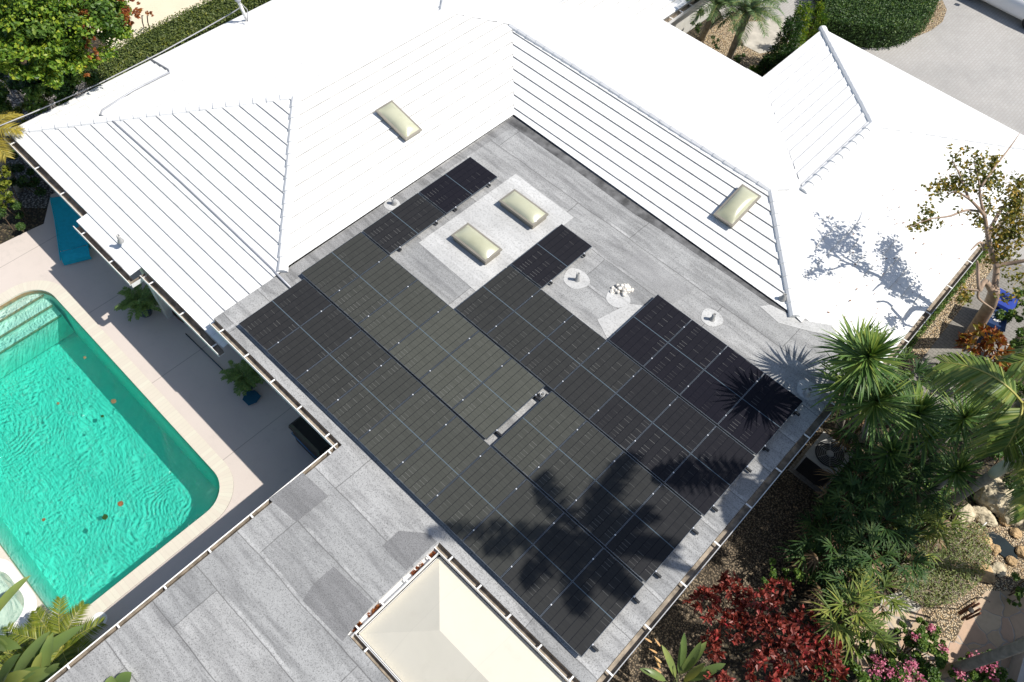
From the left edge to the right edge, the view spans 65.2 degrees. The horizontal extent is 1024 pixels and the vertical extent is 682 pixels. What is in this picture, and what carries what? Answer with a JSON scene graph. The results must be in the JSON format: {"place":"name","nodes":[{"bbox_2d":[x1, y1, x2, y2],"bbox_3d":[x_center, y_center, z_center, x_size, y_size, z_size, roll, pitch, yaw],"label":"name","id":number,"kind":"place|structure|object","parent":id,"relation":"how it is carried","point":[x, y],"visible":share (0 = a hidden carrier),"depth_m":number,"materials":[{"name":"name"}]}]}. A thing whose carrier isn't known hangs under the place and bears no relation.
{"place":"outdoors","nodes":[
{"label":"outdoors","id":0,"kind":"place"},
{"bbox_2d":[87,0,210,49],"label":"patio","id":1,"kind":"structure","parent":0,"point":[161,9],"depth_m":29.45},
{"bbox_2d":[288,416,331,459],"bbox_3d":[-4.843,2.463,19.741,1.230,0.960,0.664,40,63,20],"label":"grill","id":2,"kind":"object","parent":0,"point":[313,443],"visible":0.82,"depth_m":19.32,"materials":[{"name":"black metal"}]},
{"bbox_2d":[0,3,1023,681],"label":"ground","id":3,"kind":"structure","parent":0,"point":[734,657],"depth_m":18.83,"materials":[{"name":"soil"}]},
{"bbox_2d":[0,625,83,681],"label":"bird of paradise","id":4,"kind":"object","parent":3,"relation":"on","point":[24,671],"visible":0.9,"depth_m":15.21,"materials":[{"name":"green plant"}]},
{"bbox_2d":[0,189,86,261],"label":"wall","id":5,"kind":"structure","parent":3,"relation":"on","point":[12,246],"depth_m":23.36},
{"bbox_2d":[0,73,88,207],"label":"gravel border","id":6,"kind":"object","parent":3,"relation":"on","point":[27,198],"depth_m":24.81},
{"bbox_2d":[0,110,24,192],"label":"golden palm","id":7,"kind":"object","parent":6,"relation":"on","point":[9,116],"visible":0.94,"depth_m":22.07,"materials":[{"name":"yellow plant"}]},
{"bbox_2d":[5,149,46,196],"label":"dark shrub","id":8,"kind":"object","parent":6,"relation":"on","point":[21,181],"visible":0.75,"depth_m":23.68,"materials":[{"name":"green plant"}]},
{"bbox_2d":[0,41,99,120],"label":"shrub","id":9,"kind":"object","parent":6,"relation":"on","point":[36,89],"visible":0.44,"depth_m":22.97,"materials":[{"name":"green plant"}]},
{"bbox_2d":[0,0,133,89],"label":"broadleaf tree","id":10,"kind":"object","parent":3,"relation":"on","point":[35,31],"visible":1,"depth_m":21.29,"materials":[{"name":"green plant"}]},
{"bbox_2d":[0,230,314,673],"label":"deck","id":11,"kind":"structure","parent":3,"relation":"on","point":[261,451],"depth_m":20.87,"materials":[{"name":"concrete"}]},
{"bbox_2d":[0,559,36,635],"bbox_3d":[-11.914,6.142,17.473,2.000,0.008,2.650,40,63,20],"label":"spa basin","id":12,"kind":"object","parent":11,"relation":"on","point":[13,609],"visible":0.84,"depth_m":17.75,"materials":[{"name":"white paint"}]},
{"bbox_2d":[3,595,107,672],"bbox_3d":[-9.357,6.427,16.740,2.015,1.304,2.012,40,63,20],"label":"feather palm","id":13,"kind":"object","parent":11,"relation":"on","point":[68,652],"visible":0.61,"depth_m":16.55,"materials":[{"name":"green plant"}]},
{"bbox_2d":[50,194,91,265],"bbox_3d":[-12.826,-3.289,23.317,0.800,0.498,2.359,-17,59,-14],"label":"sun lounger","id":14,"kind":"object","parent":11,"relation":"on","point":[66,216],"visible":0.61,"depth_m":23.12,"materials":[{"name":"teal fabric"}]},
{"bbox_2d":[0,280,233,628],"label":"swimming pool","id":15,"kind":"structure","parent":11,"relation":"in","point":[75,466],"depth_m":21.11,"materials":[{"name":"liquid"}]},
{"bbox_2d":[114,283,161,321],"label":"potted fern","id":16,"kind":"object","parent":11,"relation":"on","point":[141,302],"visible":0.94,"depth_m":21.53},
{"bbox_2d":[219,359,265,396],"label":"potted fern","id":17,"kind":"object","parent":11,"relation":"on","point":[246,378],"visible":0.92,"depth_m":20.45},
{"bbox_2d":[85,0,270,89],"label":"clipped hedge","id":18,"kind":"object","parent":3,"relation":"on","point":[157,39],"visible":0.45,"depth_m":26.16,"materials":[{"name":"green plant"}]},
{"bbox_2d":[359,557,565,681],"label":"canopy","id":19,"kind":"object","parent":3,"relation":"on","point":[438,619],"visible":0.99,"depth_m":15.02,"materials":[{"name":"beige fabric"}]},
{"bbox_2d":[4,0,1023,681],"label":"house","id":20,"kind":"structure","parent":3,"relation":"on","point":[218,184],"depth_m":21.01,"materials":[{"name":"white paint"}]},
{"bbox_2d":[495,431,661,577],"bbox_3d":[-0.981,1.444,17.712,10.846,0.102,0.070,40,63,20],"label":"mounting rail","id":21,"kind":"object","parent":20,"relation":"on","point":[655,573],"visible":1,"depth_m":17.30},
{"bbox_2d":[301,232,387,298],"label":"solar panel","id":22,"kind":"object","parent":21,"relation":"on","point":[329,275],"visible":1,"depth_m":19.57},
{"bbox_2d":[329,255,417,324],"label":"solar panel","id":23,"kind":"object","parent":21,"relation":"on","point":[367,293],"visible":1,"depth_m":19.21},
{"bbox_2d":[358,280,447,351],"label":"solar panel","id":24,"kind":"object","parent":21,"relation":"on","point":[399,317],"visible":1,"depth_m":18.84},
{"bbox_2d":[388,305,478,379],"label":"solar panel","id":25,"kind":"object","parent":21,"relation":"on","point":[426,347],"visible":1,"depth_m":18.48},
{"bbox_2d":[420,331,510,408],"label":"solar panel","id":26,"kind":"object","parent":21,"relation":"on","point":[456,377],"visible":1,"depth_m":18.12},
{"bbox_2d":[453,358,544,439],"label":"solar panel","id":27,"kind":"object","parent":21,"relation":"on","point":[496,401],"visible":1,"depth_m":17.75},
{"bbox_2d":[493,391,586,476],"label":"solar panel","id":28,"kind":"object","parent":21,"relation":"on","point":[537,436],"visible":1,"depth_m":17.33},
{"bbox_2d":[529,421,622,510],"bbox_3d":[1.379,2.623,16.987,1.061,0.050,1.888,40,63,20],"label":"solar panel","id":29,"kind":"object","parent":21,"relation":"on","point":[564,476],"visible":1,"depth_m":16.96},
{"bbox_2d":[566,452,661,545],"bbox_3d":[2.138,3.250,16.624,1.061,0.050,1.888,40,63,20],"label":"solar panel","id":30,"kind":"object","parent":21,"relation":"on","point":[613,498],"visible":1,"depth_m":16.60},
{"bbox_2d":[605,484,701,582],"bbox_3d":[2.898,3.877,16.260,1.061,0.050,1.888,40,63,20],"label":"solar panel","id":31,"kind":"object","parent":21,"relation":"on","point":[652,533],"visible":1,"depth_m":16.24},
{"bbox_2d":[565,423,857,681],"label":"gravel bed","id":32,"kind":"object","parent":3,"relation":"on","point":[745,550],"visible":0.33,"depth_m":19.10,"materials":[{"name":"gravel"}]},
{"bbox_2d":[640,633,724,681],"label":"heliconia","id":33,"kind":"object","parent":32,"relation":"on","point":[688,663],"visible":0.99,"depth_m":16.43,"materials":[{"name":"green plant"}]},
{"bbox_2d":[788,444,842,494],"bbox_3d":[7.795,3.306,20.593,1.020,0.001,1.030,40,63,20],"label":"equipment pad","id":34,"kind":"object","parent":32,"relation":"on","point":[805,480],"visible":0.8,"depth_m":20.49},
{"bbox_2d":[794,432,852,488],"bbox_3d":[7.840,3.016,20.158,0.880,0.920,0.900,40,63,20],"label":"air conditioner","id":35,"kind":"object","parent":34,"relation":"on","point":[822,452],"visible":0.86,"depth_m":19.88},
{"bbox_2d":[791,490,854,557],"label":"fan palm","id":36,"kind":"object","parent":32,"relation":"on","point":[820,512],"visible":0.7,"depth_m":18.53,"materials":[{"name":"green plant"}]},
{"bbox_2d":[814,442,887,519],"bbox_3d":[7.960,3.629,19.120,1.737,2.197,1.652,40,63,20],"label":"fan palm","id":37,"kind":"object","parent":32,"relation":"on","point":[858,454],"visible":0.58,"depth_m":18.53,"materials":[{"name":"green plant"}]},
{"bbox_2d":[816,318,913,449],"bbox_3d":[7.513,1.677,18.092,2.683,6.072,1.845,10,57,3],"label":"yucca","id":38,"kind":"object","parent":32,"relation":"on","point":[868,352],"visible":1,"depth_m":16.13,"materials":[{"name":"green plant"}]},
{"bbox_2d":[867,380,959,463],"bbox_3d":[8.930,2.377,18.842,1.862,4.145,1.893,40,63,20],"label":"yucca","id":39,"kind":"object","parent":32,"relation":"on","point":[927,408],"visible":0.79,"depth_m":17.64,"materials":[{"name":"green plant"}]},
{"bbox_2d":[683,569,848,681],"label":"copperleaf shrub","id":40,"kind":"object","parent":3,"relation":"on","point":[792,631],"visible":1,"depth_m":16.55,"materials":[{"name":"plant"}]},
{"bbox_2d":[773,532,850,586],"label":"fan palm","id":41,"kind":"object","parent":3,"relation":"on","point":[821,562],"visible":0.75,"depth_m":18.30,"materials":[{"name":"green plant"}]},
{"bbox_2d":[790,513,864,582],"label":"fan palm","id":42,"kind":"object","parent":3,"relation":"on","point":[828,544],"visible":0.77,"depth_m":18.13,"materials":[{"name":"green plant"}]},
{"bbox_2d":[798,573,887,649],"bbox_3d":[6.982,6.051,17.363,1.752,2.380,1.531,-2,57,-5],"label":"fan palm","id":43,"kind":"object","parent":3,"relation":"on","point":[833,627],"visible":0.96,"depth_m":16.76,"materials":[{"name":"green plant"}]},
{"bbox_2d":[808,539,877,608],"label":"fan palm","id":44,"kind":"object","parent":3,"relation":"on","point":[840,576],"visible":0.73,"depth_m":17.57,"materials":[{"name":"green plant"}]},
{"bbox_2d":[802,352,885,439],"bbox_3d":[7.522,1.573,19.110,1.741,4.488,2.139,40,63,20],"label":"yucca","id":45,"kind":"object","parent":3,"relation":"on","point":[842,390],"visible":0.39,"depth_m":17.88,"materials":[{"name":"green plant"}]},
{"bbox_2d":[814,469,884,536],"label":"fan palm","id":46,"kind":"object","parent":3,"relation":"on","point":[850,507],"visible":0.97,"depth_m":17.97,"materials":[{"name":"green plant"}]},
{"bbox_2d":[811,312,898,438],"bbox_3d":[7.572,1.169,19.037,2.132,5.052,1.975,40,63,20],"label":"yucca","id":47,"kind":"object","parent":3,"relation":"on","point":[837,356],"visible":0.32,"depth_m":17.62,"materials":[{"name":"green plant"}]},
{"bbox_2d":[820,597,903,671],"bbox_3d":[7.402,6.601,17.486,1.676,1.619,1.744,40,63,20],"label":"fan palm","id":48,"kind":"object","parent":3,"relation":"on","point":[880,641],"visible":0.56,"depth_m":17.13,"materials":[{"name":"green plant"}]},
{"bbox_2d":[826,511,902,584],"bbox_3d":[7.765,4.926,18.175,1.484,2.337,1.462,40,63,20],"label":"fan palm","id":49,"kind":"object","parent":3,"relation":"on","point":[872,536],"visible":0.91,"depth_m":17.55,"materials":[{"name":"green plant"}]},
{"bbox_2d":[823,368,924,464],"bbox_3d":[7.741,2.180,18.524,2.046,4.816,2.070,24,59,12],"label":"yucca","id":50,"kind":"object","parent":3,"relation":"on","point":[873,408],"visible":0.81,"depth_m":17.09,"materials":[{"name":"green plant"}]},
{"bbox_2d":[835,439,912,508],"bbox_3d":[8.201,3.345,19.081,1.659,2.597,1.569,40,63,20],"label":"fan palm","id":51,"kind":"object","parent":3,"relation":"on","point":[892,473],"visible":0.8,"depth_m":18.17,"materials":[{"name":"green plant"}]},
{"bbox_2d":[798,453,957,681],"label":"undergrowth","id":52,"kind":"object","parent":3,"relation":"on","point":[814,578],"visible":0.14,"depth_m":18.85,"materials":[{"name":"green plant"}]},
{"bbox_2d":[847,563,912,623],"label":"fan palm","id":53,"kind":"object","parent":3,"relation":"on","point":[896,603],"visible":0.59,"depth_m":17.46,"materials":[{"name":"green plant"}]},
{"bbox_2d":[853,427,917,484],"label":"yucca","id":54,"kind":"object","parent":3,"relation":"on","point":[884,454],"visible":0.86,"depth_m":18.16,"materials":[{"name":"green plant"}]},
{"bbox_2d":[847,493,927,560],"bbox_3d":[8.484,4.509,18.605,1.876,2.149,1.546,-6,57,-8],"label":"fan palm","id":55,"kind":"object","parent":3,"relation":"on","point":[894,534],"visible":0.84,"depth_m":18.01,"materials":[{"name":"green plant"}]},
{"bbox_2d":[854,449,920,520],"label":"fan palm","id":56,"kind":"object","parent":3,"relation":"on","point":[891,495],"visible":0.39,"depth_m":18.27,"materials":[{"name":"green plant"}]},
{"bbox_2d":[872,515,937,600],"bbox_3d":[8.898,5.136,18.444,1.394,1.775,1.642,40,63,20],"label":"fan palm","id":57,"kind":"object","parent":3,"relation":"on","point":[917,569],"visible":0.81,"depth_m":17.85,"materials":[{"name":"green plant"}]},
{"bbox_2d":[878,434,947,502],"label":"fan palm","id":58,"kind":"object","parent":3,"relation":"on","point":[911,473],"visible":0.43,"depth_m":18.29,"materials":[{"name":"green plant"}]},
{"bbox_2d":[878,499,952,568],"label":"fan palm","id":59,"kind":"object","parent":3,"relation":"on","point":[941,519],"visible":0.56,"depth_m":18.27,"materials":[{"name":"green plant"}]},
{"bbox_2d":[876,414,964,487],"bbox_3d":[9.236,2.790,18.908,1.435,3.619,1.470,-7,58,-8],"label":"yucca","id":60,"kind":"object","parent":3,"relation":"on","point":[923,445],"visible":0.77,"depth_m":17.84,"materials":[{"name":"green plant"}]},
{"bbox_2d":[885,462,961,526],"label":"fan palm","id":61,"kind":"object","parent":3,"relation":"on","point":[931,498],"visible":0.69,"depth_m":18.22,"materials":[{"name":"green plant"}]},
{"bbox_2d":[889,253,999,396],"bbox_3d":[12.280,-0.335,23.268,0.430,0.001,8.400,40,63,20],"label":"gravel strip","id":62,"kind":"object","parent":3,"relation":"on","point":[926,341],"visible":0.4,"depth_m":23.44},
{"bbox_2d":[917,439,985,503],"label":"yucca","id":63,"kind":"object","parent":3,"relation":"on","point":[956,468],"visible":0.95,"depth_m":17.93,"materials":[{"name":"green plant"}]},
{"bbox_2d":[908,387,998,468],"bbox_3d":[10.203,2.402,19.106,1.740,3.812,1.763,40,63,20],"label":"yucca","id":64,"kind":"object","parent":3,"relation":"on","point":[963,422],"visible":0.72,"depth_m":18.10,"materials":[{"name":"green plant"}]},
{"bbox_2d":[888,519,1023,641],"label":"pebble bed","id":65,"kind":"object","parent":3,"relation":"on","point":[947,622],"visible":0.36,"depth_m":19.14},
{"bbox_2d":[908,495,973,551],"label":"fan palm","id":66,"kind":"object","parent":65,"relation":"on","point":[928,525],"visible":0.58,"depth_m":18.39,"materials":[{"name":"green plant"}]},
{"bbox_2d":[888,516,1003,616],"bbox_3d":[10.394,5.269,19.203,2.294,0.885,3.460,40,63,20],"label":"ground cover","id":67,"kind":"object","parent":65,"relation":"on","point":[976,549],"visible":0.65,"depth_m":19.05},
{"bbox_2d":[905,133,1023,348],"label":"gumbo limbo tree","id":68,"kind":"object","parent":3,"relation":"on","point":[983,315],"visible":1,"depth_m":18.66,"materials":[{"name":"green plant"}]},
{"bbox_2d":[920,350,1023,475],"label":"coconut palm","id":69,"kind":"object","parent":3,"relation":"on","point":[1006,426],"visible":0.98,"depth_m":15.29,"materials":[{"name":"green plant"}]},
{"bbox_2d":[943,449,1023,523],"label":"smooth palm","id":70,"kind":"object","parent":3,"relation":"on","point":[995,471],"visible":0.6,"depth_m":16.26,"materials":[{"name":"grey plant"}]},
{"bbox_2d":[973,477,1013,513],"bbox_3d":[12.267,3.917,20.307,0.961,0.803,0.954,40,63,20],"label":"boulder","id":71,"kind":"object","parent":3,"relation":"on","point":[991,497],"visible":0.69,"depth_m":20.05,"materials":[{"name":"stone"}]},
{"bbox_2d":[995,287,1023,401],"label":"green shrub","id":72,"kind":"object","parent":3,"relation":"on","point":[1008,316],"visible":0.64,"depth_m":22.00,"materials":[{"name":"green plant"}]},
{"bbox_2d":[697,12,787,72],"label":"courtyard gravel","id":73,"kind":"structure","parent":0,"point":[724,35],"depth_m":30.06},
{"bbox_2d":[685,0,750,40],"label":"feather palm","id":74,"kind":"object","parent":73,"relation":"on","point":[713,14],"visible":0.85,"depth_m":26.78,"materials":[{"name":"green plant"}]},
{"bbox_2d":[708,0,787,58],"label":"feather palm","id":75,"kind":"object","parent":73,"relation":"on","point":[755,7],"visible":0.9,"depth_m":26.75,"materials":[{"name":"green plant"}]},
{"bbox_2d":[763,15,804,72],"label":"conifer","id":76,"kind":"object","parent":73,"relation":"on","point":[795,26],"visible":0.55,"depth_m":27.39,"materials":[{"name":"green plant"}]},
{"bbox_2d":[742,16,783,52],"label":"courtyard path","id":77,"kind":"structure","parent":0,"point":[757,42],"depth_m":30.45,"materials":[{"name":"concrete"}]},
{"bbox_2d":[719,0,1023,264],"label":"driveway","id":78,"kind":"structure","parent":0,"point":[970,53],"depth_m":30.36,"materials":[{"name":"concrete"}]},
{"bbox_2d":[912,0,946,37],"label":"gravel bed","id":79,"kind":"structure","parent":78,"relation":"on","point":[938,15],"depth_m":31.69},
{"bbox_2d":[813,0,940,50],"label":"round hedge","id":80,"kind":"object","parent":79,"relation":"on","point":[874,24],"visible":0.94,"depth_m":30.11,"materials":[{"name":"green plant"}]},
{"bbox_2d":[853,591,1023,681],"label":"flagstone path","id":81,"kind":"structure","parent":0,"point":[998,622],"depth_m":18.55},
{"bbox_2d":[856,616,948,681],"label":"bougainvillea","id":82,"kind":"object","parent":81,"relation":"on","point":[904,671],"visible":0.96,"depth_m":17.42,"materials":[{"name":"pink plant"}]},
{"bbox_2d":[935,638,1023,679],"bbox_3d":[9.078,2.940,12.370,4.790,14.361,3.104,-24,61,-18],"label":"curb","id":83,"kind":"object","parent":81,"relation":"on","point":[992,656],"visible":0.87,"depth_m":16.45,"materials":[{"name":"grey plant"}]},
{"bbox_2d":[947,649,1014,681],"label":"bougainvillea","id":84,"kind":"object","parent":81,"relation":"on","point":[991,672],"visible":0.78,"depth_m":17.36,"materials":[{"name":"pink plant"}]},
{"bbox_2d":[893,255,1023,426],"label":"path","id":85,"kind":"structure","parent":0,"point":[961,321],"depth_m":23.39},
{"bbox_2d":[952,322,1015,387],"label":"croton shrub","id":86,"kind":"object","parent":85,"relation":"on","point":[980,330],"visible":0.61,"depth_m":21.07,"materials":[{"name":"orange plant"}]},
{"bbox_3d":[-2.245,2.635,16.853,10.658,0.102,0.070,40,63,20],"label":"mounting rail","id":87,"kind":"object","parent":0,"visible":0},
{"bbox_2d":[239,279,331,350],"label":"solar panel","id":88,"kind":"object","parent":87,"relation":"on","point":[276,320],"visible":1,"depth_m":18.68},
{"bbox_2d":[267,304,360,379],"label":"solar panel","id":89,"kind":"object","parent":87,"relation":"on","point":[309,344],"visible":1,"depth_m":18.32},
{"bbox_2d":[296,330,391,409],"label":"solar panel","id":90,"kind":"object","parent":87,"relation":"on","point":[333,377],"visible":1,"depth_m":17.96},
{"bbox_2d":[327,358,422,439],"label":"solar panel","id":91,"kind":"object","parent":87,"relation":"on","point":[372,400],"visible":1,"depth_m":17.59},
{"bbox_2d":[358,386,455,471],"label":"solar panel","id":92,"kind":"object","parent":87,"relation":"on","point":[403,432],"visible":1,"depth_m":17.23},
{"bbox_2d":[391,416,490,505],"bbox_3d":[-1.473,2.504,16.887,1.061,0.050,1.888,40,63,20],"label":"solar panel","id":93,"kind":"object","parent":87,"relation":"on","point":[438,463],"visible":1,"depth_m":16.86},
{"bbox_2d":[426,447,526,540],"bbox_3d":[-0.713,3.131,16.524,1.061,0.050,1.888,40,63,20],"label":"solar panel","id":94,"kind":"object","parent":87,"relation":"on","point":[470,499],"visible":1,"depth_m":16.50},
{"bbox_2d":[462,479,563,577],"bbox_3d":[0.047,3.758,16.160,1.061,0.050,1.888,40,63,20],"label":"solar panel","id":95,"kind":"object","parent":87,"relation":"on","point":[508,532],"visible":1,"depth_m":16.14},
{"bbox_2d":[500,513,602,616],"bbox_3d":[0.807,4.385,15.797,1.061,0.050,1.888,40,63,20],"label":"solar panel","id":96,"kind":"object","parent":87,"relation":"on","point":[541,574],"visible":1,"depth_m":15.77,"materials":[{"name":"glass"}]},
{"bbox_2d":[540,548,643,656],"bbox_3d":[1.567,5.012,15.434,1.061,0.050,1.888,40,63,20],"label":"solar panel","id":97,"kind":"object","parent":87,"relation":"on","point":[589,604],"visible":1,"depth_m":15.41,"materials":[{"name":"glass"}]},
{"bbox_3d":[-3.172,-2.597,20.223,1.113,0.102,0.070,40,63,20],"label":"mounting rail","id":98,"kind":"object","parent":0,"visible":0},
{"bbox_2d":[362,193,444,254],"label":"solar panel","id":99,"kind":"object","parent":98,"relation":"on","point":[400,226],"visible":1,"depth_m":20.40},
{"bbox_3d":[1.558,1.306,17.961,7.508,0.102,0.070,40,63,20],"label":"mounting rail","id":100,"kind":"object","parent":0,"visible":0},
{"bbox_2d":[455,265,540,334],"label":"solar panel","id":101,"kind":"object","parent":100,"relation":"on","point":[495,301],"visible":1,"depth_m":19.24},
{"bbox_2d":[487,289,572,361],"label":"solar panel","id":102,"kind":"object","parent":100,"relation":"on","point":[521,332],"visible":1,"depth_m":18.88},
{"bbox_2d":[519,314,606,389],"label":"solar panel","id":103,"kind":"object","parent":100,"relation":"on","point":[562,353],"visible":1,"depth_m":18.51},
{"bbox_2d":[553,341,641,419],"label":"solar panel","id":104,"kind":"object","parent":100,"relation":"on","point":[596,381],"visible":1,"depth_m":18.15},
{"bbox_2d":[589,368,677,450],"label":"solar panel","id":105,"kind":"object","parent":100,"relation":"on","point":[630,412],"visible":1,"depth_m":17.78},
{"bbox_2d":[626,397,715,482],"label":"solar panel","id":106,"kind":"object","parent":100,"relation":"on","point":[668,441],"visible":1,"depth_m":17.42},
{"bbox_2d":[664,426,755,515],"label":"solar panel","id":107,"kind":"object","parent":100,"relation":"on","point":[702,478],"visible":1,"depth_m":17.06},
{"bbox_3d":[-1.840,-3.731,21.050,1.113,0.102,0.070,40,63,20],"label":"mounting rail","id":108,"kind":"object","parent":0,"visible":0},
{"bbox_2d":[419,157,496,213],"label":"solar panel","id":109,"kind":"object","parent":108,"relation":"on","point":[456,186],"visible":1,"depth_m":21.22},
{"bbox_3d":[0.584,-1.731,19.890,1.113,0.102,0.070,40,63,20],"label":"mounting rail","id":110,"kind":"object","parent":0,"visible":0},
{"bbox_2d":[511,224,591,287],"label":"solar panel","id":111,"kind":"object","parent":110,"relation":"on","point":[549,257],"visible":1,"depth_m":20.07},
{"bbox_3d":[4.030,1.112,18.242,4.358,0.102,0.070,40,63,20],"label":"mounting rail","id":112,"kind":"object","parent":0,"visible":0},
{"bbox_2d":[608,294,691,366],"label":"solar panel","id":113,"kind":"object","parent":112,"relation":"on","point":[649,331],"visible":1,"depth_m":18.98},
{"bbox_2d":[643,320,726,394],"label":"solar panel","id":114,"kind":"object","parent":112,"relation":"on","point":[684,358],"visible":1,"depth_m":18.61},
{"bbox_2d":[680,346,763,424],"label":"solar panel","id":115,"kind":"object","parent":112,"relation":"on","point":[722,384],"visible":1,"depth_m":18.25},
{"bbox_2d":[717,373,802,455],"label":"solar panel","id":116,"kind":"object","parent":112,"relation":"on","point":[759,414],"visible":1,"depth_m":17.88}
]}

